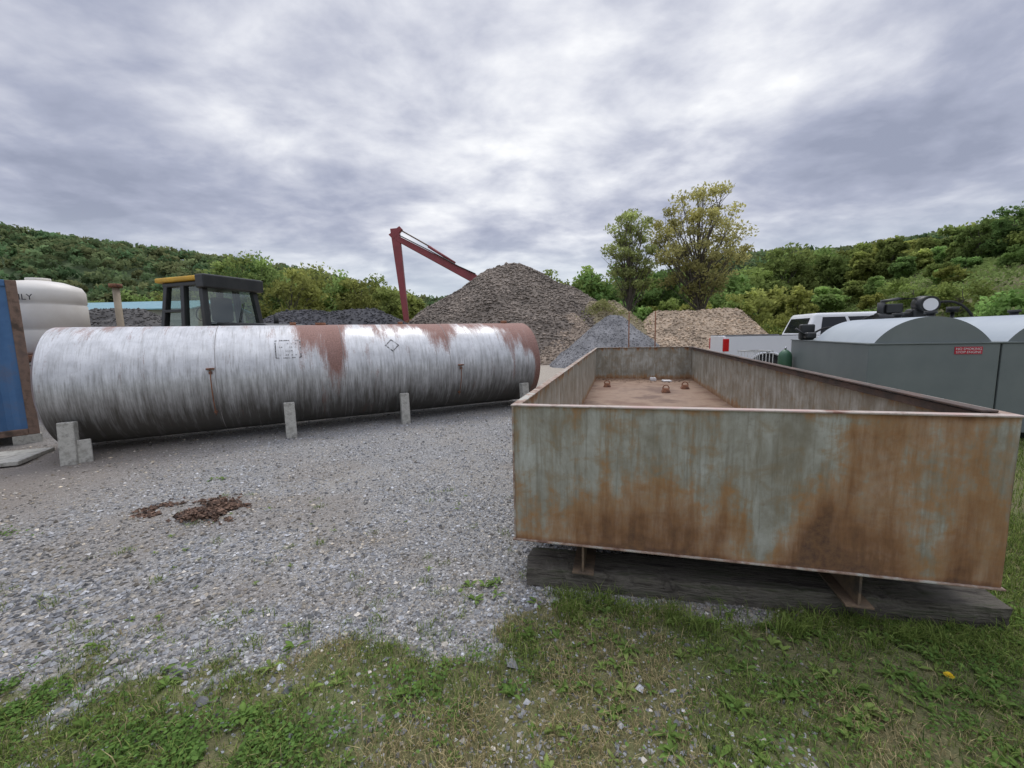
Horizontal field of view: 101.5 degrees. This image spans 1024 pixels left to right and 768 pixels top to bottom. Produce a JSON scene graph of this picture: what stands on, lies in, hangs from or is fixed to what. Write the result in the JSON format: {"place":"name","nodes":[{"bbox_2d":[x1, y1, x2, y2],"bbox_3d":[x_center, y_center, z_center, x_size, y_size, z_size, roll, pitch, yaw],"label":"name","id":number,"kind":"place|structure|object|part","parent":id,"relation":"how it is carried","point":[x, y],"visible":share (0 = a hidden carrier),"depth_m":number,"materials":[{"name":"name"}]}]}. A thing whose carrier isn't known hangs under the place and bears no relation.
{"place":"outdoors","nodes":[
{"label":"outdoors","id":0,"kind":"place"},
{"bbox_2d":[0,236,749,301],"bbox_3d":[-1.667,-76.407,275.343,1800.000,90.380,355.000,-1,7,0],"label":"hill","id":1,"kind":"structure","parent":0,"point":[81,268],"depth_m":206.63,"materials":[{"name":"green plant"}]},
{"bbox_2d":[0,221,979,307],"bbox_3d":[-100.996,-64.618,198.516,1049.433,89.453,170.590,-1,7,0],"label":"hillside forest","id":2,"kind":"object","parent":1,"relation":"on","point":[99,254],"visible":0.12,"depth_m":212.13,"materials":[{"name":"green plant"}]},
{"bbox_2d":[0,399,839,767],"bbox_3d":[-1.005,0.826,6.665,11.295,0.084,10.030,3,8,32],"label":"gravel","id":3,"kind":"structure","parent":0,"point":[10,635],"depth_m":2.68,"materials":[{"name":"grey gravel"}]},
{"bbox_2d":[0,263,1023,767],"bbox_3d":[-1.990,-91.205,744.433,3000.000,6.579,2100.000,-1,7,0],"label":"ground","id":4,"kind":"structure","parent":0,"point":[50,465],"depth_m":2.51,"materials":[{"name":"grey gravel"}]},
{"bbox_2d":[0,279,42,445],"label":"shipping container","id":5,"kind":"object","parent":4,"relation":"on","point":[19,423],"visible":1,"depth_m":6.60,"materials":[{"name":"metal"}]},
{"bbox_2d":[0,447,54,466],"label":"concrete slab","id":6,"kind":"structure","parent":4,"relation":"on","point":[13,458],"depth_m":5.85,"materials":[{"name":"grey concrete"}]},
{"bbox_2d":[16,277,90,361],"bbox_3d":[-10.421,-0.828,9.441,1.700,3.040,1.600,-1,7,0],"label":"plastic water tank","id":7,"kind":"object","parent":4,"relation":"on","point":[46,304],"visible":0.41,"depth_m":8.94,"materials":[{"name":"plastic"}]},
{"bbox_2d":[56,421,78,466],"bbox_3d":[-5.935,0.799,5.600,0.170,0.580,0.140,-5,2,-27],"label":"concrete block","id":8,"kind":"object","parent":4,"relation":"on","point":[67,435],"depth_m":5.55,"materials":[{"name":"grey concrete"}]},
{"bbox_2d":[77,439,93,463],"bbox_3d":[-5.838,0.916,5.711,0.150,0.320,0.140,-8,1,-44],"label":"concrete block","id":9,"kind":"object","parent":4,"relation":"on","point":[85,450],"depth_m":5.67,"materials":[{"name":"grey concrete"}]},
{"bbox_2d":[29,307,176,369],"bbox_3d":[-20.588,-2.084,20.820,14.075,3.469,8.053,-1,7,0],"label":"asphalt millings pile","id":10,"kind":"object","parent":4,"relation":"on","point":[106,317],"visible":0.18,"depth_m":20.06,"materials":[{"name":"stone"}]},
{"bbox_2d":[108,283,134,326],"bbox_3d":[-8.920,-0.803,9.549,0.700,2.900,0.600,-1,7,0],"label":"standpipe","id":11,"kind":"object","parent":4,"relation":"on","point":[115,287],"visible":0.22,"depth_m":9.39,"materials":[{"name":"metal"}]},
{"bbox_2d":[87,300,250,325],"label":"metal shed","id":12,"kind":"structure","parent":4,"relation":"on","point":[155,307],"depth_m":40.30,"materials":[{"name":"grey paint"}]},
{"bbox_2d":[170,320,181,325],"bbox_3d":[-32.701,-4.287,39.674,3.000,3.550,0.015,-1,7,0],"label":"door","id":13,"kind":"structure","parent":12,"relation":"in","point":[177,322],"depth_m":39.49,"materials":[{"name":"grey paint"}]},
{"bbox_2d":[129,493,251,525],"bbox_3d":[-3.022,1.173,3.989,1.190,0.112,0.634,0,7,10],"label":"mulch pile","id":14,"kind":"object","parent":4,"relation":"on","point":[215,507],"visible":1,"depth_m":3.90,"materials":[{"name":"wood mulch"}]},
{"bbox_2d":[155,273,301,325],"bbox_3d":[-8.991,-1.277,11.950,7.087,3.270,2.600,1,7,19],"label":"wheel loader","id":15,"kind":"object","parent":4,"relation":"on","point":[221,310],"visible":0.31,"depth_m":11.08,"materials":[{"name":"yellow paint"}]},
{"bbox_2d":[88,250,425,322],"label":"tree row","id":16,"kind":"object","parent":4,"relation":"on","point":[301,289],"visible":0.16,"depth_m":54.16,"materials":[{"name":"green plant"}]},
{"bbox_2d":[30,321,539,442],"bbox_3d":[-3.188,-0.269,7.904,7.943,1.806,1.813,-5,8,-27],"label":"storage tank","id":17,"kind":"object","parent":4,"relation":"on","point":[101,384],"visible":0.96,"depth_m":6.70,"materials":[{"name":"silver metal"}]},
{"bbox_2d":[283,402,297,438],"bbox_3d":[-3.631,0.592,6.850,0.160,0.590,0.140,-5,4,-29],"label":"concrete block","id":18,"kind":"object","parent":4,"relation":"on","point":[290,420],"depth_m":6.79,"materials":[{"name":"grey concrete"}]},
{"bbox_2d":[74,497,558,707],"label":"rocks","id":19,"kind":"object","parent":4,"relation":"on","point":[202,700],"visible":0.64,"depth_m":2.24,"materials":[{"name":"stone"}]},
{"bbox_2d":[263,307,407,324],"bbox_3d":[-9.655,-2.404,22.317,16.000,3.265,8.061,-1,7,0],"label":"asphalt millings pile","id":20,"kind":"object","parent":4,"relation":"on","point":[366,316],"visible":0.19,"depth_m":21.60,"materials":[{"name":"stone"}]},
{"bbox_2d":[399,393,410,423],"bbox_3d":[-1.972,0.457,7.708,0.150,0.580,0.140,-5,4,-25],"label":"concrete block","id":21,"kind":"object","parent":4,"relation":"on","point":[405,408],"depth_m":7.64,"materials":[{"name":"grey concrete"}]},
{"bbox_2d":[389,226,476,322],"bbox_3d":[-2.178,-8.425,37.255,16.986,11.119,3.200,-1,7,0],"label":"excavator","id":22,"kind":"object","parent":4,"relation":"on","point":[399,240],"visible":0.32,"depth_m":36.75,"materials":[{"name":"red paint"}]},
{"bbox_2d":[408,262,596,352],"bbox_3d":[0.247,-4.908,28.116,23.108,6.484,16.000,-1,7,0],"label":"gravel pile","id":23,"kind":"object","parent":4,"relation":"on","point":[536,302],"visible":0.5,"depth_m":24.61,"materials":[{"name":"gravel"}]},
{"bbox_2d":[0,510,1023,767],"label":"grass","id":24,"kind":"structure","parent":4,"relation":"on","point":[1010,552],"depth_m":1.81,"materials":[{"name":"green plant"}]},
{"bbox_2d":[0,525,1023,767],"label":"clover","id":25,"kind":"object","parent":4,"relation":"on","point":[194,754],"visible":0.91,"depth_m":1.72,"materials":[{"name":"green plant"}]},
{"bbox_2d":[0,487,1023,687],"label":"grass tufts","id":26,"kind":"object","parent":4,"relation":"on","point":[700,625],"visible":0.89,"depth_m":2.23,"materials":[{"name":"green plant"}]},
{"bbox_2d":[4,477,1023,767],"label":"broadleaf weeds","id":27,"kind":"object","parent":4,"relation":"on","point":[670,747],"visible":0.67,"depth_m":1.87,"materials":[{"name":"green plant"}]},
{"bbox_2d":[519,383,528,397],"bbox_3d":[0.269,0.269,8.834,0.160,0.590,0.140,-6,2,-33],"label":"concrete block","id":28,"kind":"object","parent":4,"relation":"on","point":[524,389],"depth_m":8.78,"materials":[{"name":"grey concrete"}]},
{"bbox_2d":[539,313,590,364],"bbox_3d":[3.072,-2.674,24.036,8.460,2.832,6.450,-1,7,0],"label":"gravel pile","id":29,"kind":"object","parent":4,"relation":"on","point":[549,354],"visible":0.14,"depth_m":22.37,"materials":[{"name":"gravel"}]},
{"bbox_2d":[548,315,659,368],"bbox_3d":[4.955,-2.119,20.406,6.400,2.519,6.400,-1,7,0],"label":"gravel pile","id":30,"kind":"object","parent":4,"relation":"on","point":[609,331],"visible":0.59,"depth_m":19.28,"materials":[{"name":"gravel"}]},
{"bbox_2d":[585,300,646,334],"bbox_3d":[5.530,-3.268,25.305,9.000,3.602,6.400,-1,7,0],"label":"dirt pile","id":31,"kind":"object","parent":4,"relation":"on","point":[601,315],"visible":0.13,"depth_m":24.39,"materials":[{"name":"stone"}]},
{"bbox_2d":[576,298,650,326],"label":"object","id":32,"kind":"object","parent":31,"relation":"on","point":[603,303],"visible":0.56,"depth_m":24.20,"materials":[{"name":"green plant"}]},
{"bbox_2d":[628,312,629,346],"bbox_3d":[3.399,-1.010,12.175,0.033,2.150,0.033,2,7,22],"label":"metal post","id":33,"kind":"object","parent":4,"relation":"on","point":[628,326],"visible":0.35,"depth_m":12.08,"materials":[{"name":"metal"}]},
{"bbox_2d":[600,208,660,312],"bbox_3d":[8.460,-7.166,29.745,4.208,10.388,3.899,-1,7,0],"label":"deciduous tree","id":34,"kind":"object","parent":4,"relation":"on","point":[630,256],"visible":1,"depth_m":29.19,"materials":[{"name":"green plant"}]},
{"bbox_2d":[654,311,655,346],"bbox_3d":[4.129,-1.014,12.076,0.033,2.150,0.033,-4,7,-22],"label":"metal post","id":35,"kind":"object","parent":4,"relation":"on","point":[655,331],"visible":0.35,"depth_m":12.01,"materials":[{"name":"metal"}]},
{"bbox_2d":[646,180,758,310],"bbox_3d":[13.091,-7.877,29.189,7.176,11.875,7.150,-1,7,0],"label":"deciduous tree","id":36,"kind":"object","parent":4,"relation":"on","point":[697,270],"visible":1,"depth_m":28.20,"materials":[{"name":"green plant"}]},
{"bbox_2d":[643,308,768,349],"bbox_3d":[10.937,-3.014,24.807,10.400,2.990,7.078,-1,7,0],"label":"sand pile","id":37,"kind":"object","parent":4,"relation":"on","point":[693,328],"visible":0.51,"depth_m":23.58,"materials":[{"name":"sand"}]},
{"bbox_2d":[737,350,773,362],"bbox_3d":[5.460,-0.246,9.425,0.504,1.021,0.524,-2,7,-6],"label":"wire cage","id":38,"kind":"object","parent":4,"relation":"on","point":[757,351],"visible":0.23,"depth_m":9.16,"materials":[{"name":"metal"}]},
{"bbox_2d":[526,547,1012,629],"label":"timber beam","id":39,"kind":"structure","parent":4,"relation":"on","point":[701,581],"depth_m":2.45,"materials":[{"name":"grey wood"}]},
{"bbox_2d":[511,346,1023,609],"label":"open steel tank","id":40,"kind":"object","parent":39,"relation":"on","point":[842,487],"visible":1,"depth_m":2.29,"materials":[{"name":"metal"}]},
{"bbox_2d":[543,209,1022,315],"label":"woodland edge","id":41,"kind":"object","parent":4,"relation":"on","point":[861,262],"visible":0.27,"depth_m":40.57,"materials":[{"name":"green plant"}]},
{"bbox_2d":[777,347,791,366],"bbox_3d":[5.797,-0.191,8.906,0.260,1.200,0.260,-1,7,0],"label":"gas cylinder","id":42,"kind":"object","parent":4,"relation":"on","point":[785,357],"visible":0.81,"depth_m":8.77,"materials":[{"name":"green paint"}]},
{"bbox_2d":[709,311,876,363],"bbox_3d":[8.902,-0.996,11.810,6.040,1.970,2.480,1,7,15],"label":"pickup truck","id":43,"kind":"object","parent":4,"relation":"on","point":[777,344],"visible":0.19,"depth_m":11.34,"materials":[{"name":"white paint"}]},
{"bbox_3d":[8.130,-1.657,11.934,0.152,0.407,1.498,1,7,15],"label":"rear window","id":44,"kind":"part","parent":43,"relation":"part of","materials":[{"name":"black glass"}]},
{"bbox_2d":[618,241,991,327],"bbox_3d":[26.101,-7.310,34.884,52.974,8.556,9.082,-1,7,0],"label":"woodland edge","id":45,"kind":"object","parent":4,"relation":"on","point":[771,302],"visible":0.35,"depth_m":34.50,"materials":[{"name":"green plant"}]},
{"bbox_2d":[640,231,1023,334],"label":"shrubs","id":46,"kind":"object","parent":4,"relation":"on","point":[1002,304],"visible":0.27,"depth_m":25.39,"materials":[{"name":"green plant"}]},
{"bbox_2d":[791,311,1002,408],"bbox_3d":[6.178,-0.318,7.338,1.674,1.811,3.124,1,7,16],"label":"fuel tank","id":47,"kind":"object","parent":4,"relation":"on","point":[947,358],"visible":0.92,"depth_m":5.88,"materials":[{"name":"grey metal"}]},
{"bbox_2d":[834,253,1023,317],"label":"undergrowth","id":48,"kind":"object","parent":4,"relation":"on","point":[988,263],"visible":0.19,"depth_m":24.67,"materials":[{"name":"green plant"}]},
{"bbox_2d":[872,296,1023,437],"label":"fuel tank","id":49,"kind":"object","parent":4,"relation":"on","point":[1007,331],"visible":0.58,"depth_m":5.70,"materials":[{"name":"grey metal"}]},
{"bbox_2d":[944,672,954,690],"bbox_3d":[1.914,1.306,1.834,0.037,0.086,0.036,-1,7,0],"label":"dandelion","id":50,"kind":"object","parent":4,"relation":"on","point":[949,674],"visible":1,"depth_m":1.83,"materials":[{"name":"yellow plant"}]},
{"bbox_2d":[954,201,1023,258],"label":"slope trees","id":51,"kind":"object","parent":4,"relation":"on","point":[1000,229],"visible":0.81,"depth_m":30.13,"materials":[{"name":"green plant"}]},
{"bbox_2d":[0,0,1023,297],"label":"sky","id":52,"kind":"structure","parent":0,"point":[493,133],"materials":[{"name":"grey"}]},
{"bbox_2d":[990,436,1023,629],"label":"meadow grass","id":53,"kind":"structure","parent":0,"point":[1019,493],"depth_m":3.13,"materials":[{"name":"green plant"}]}
]}

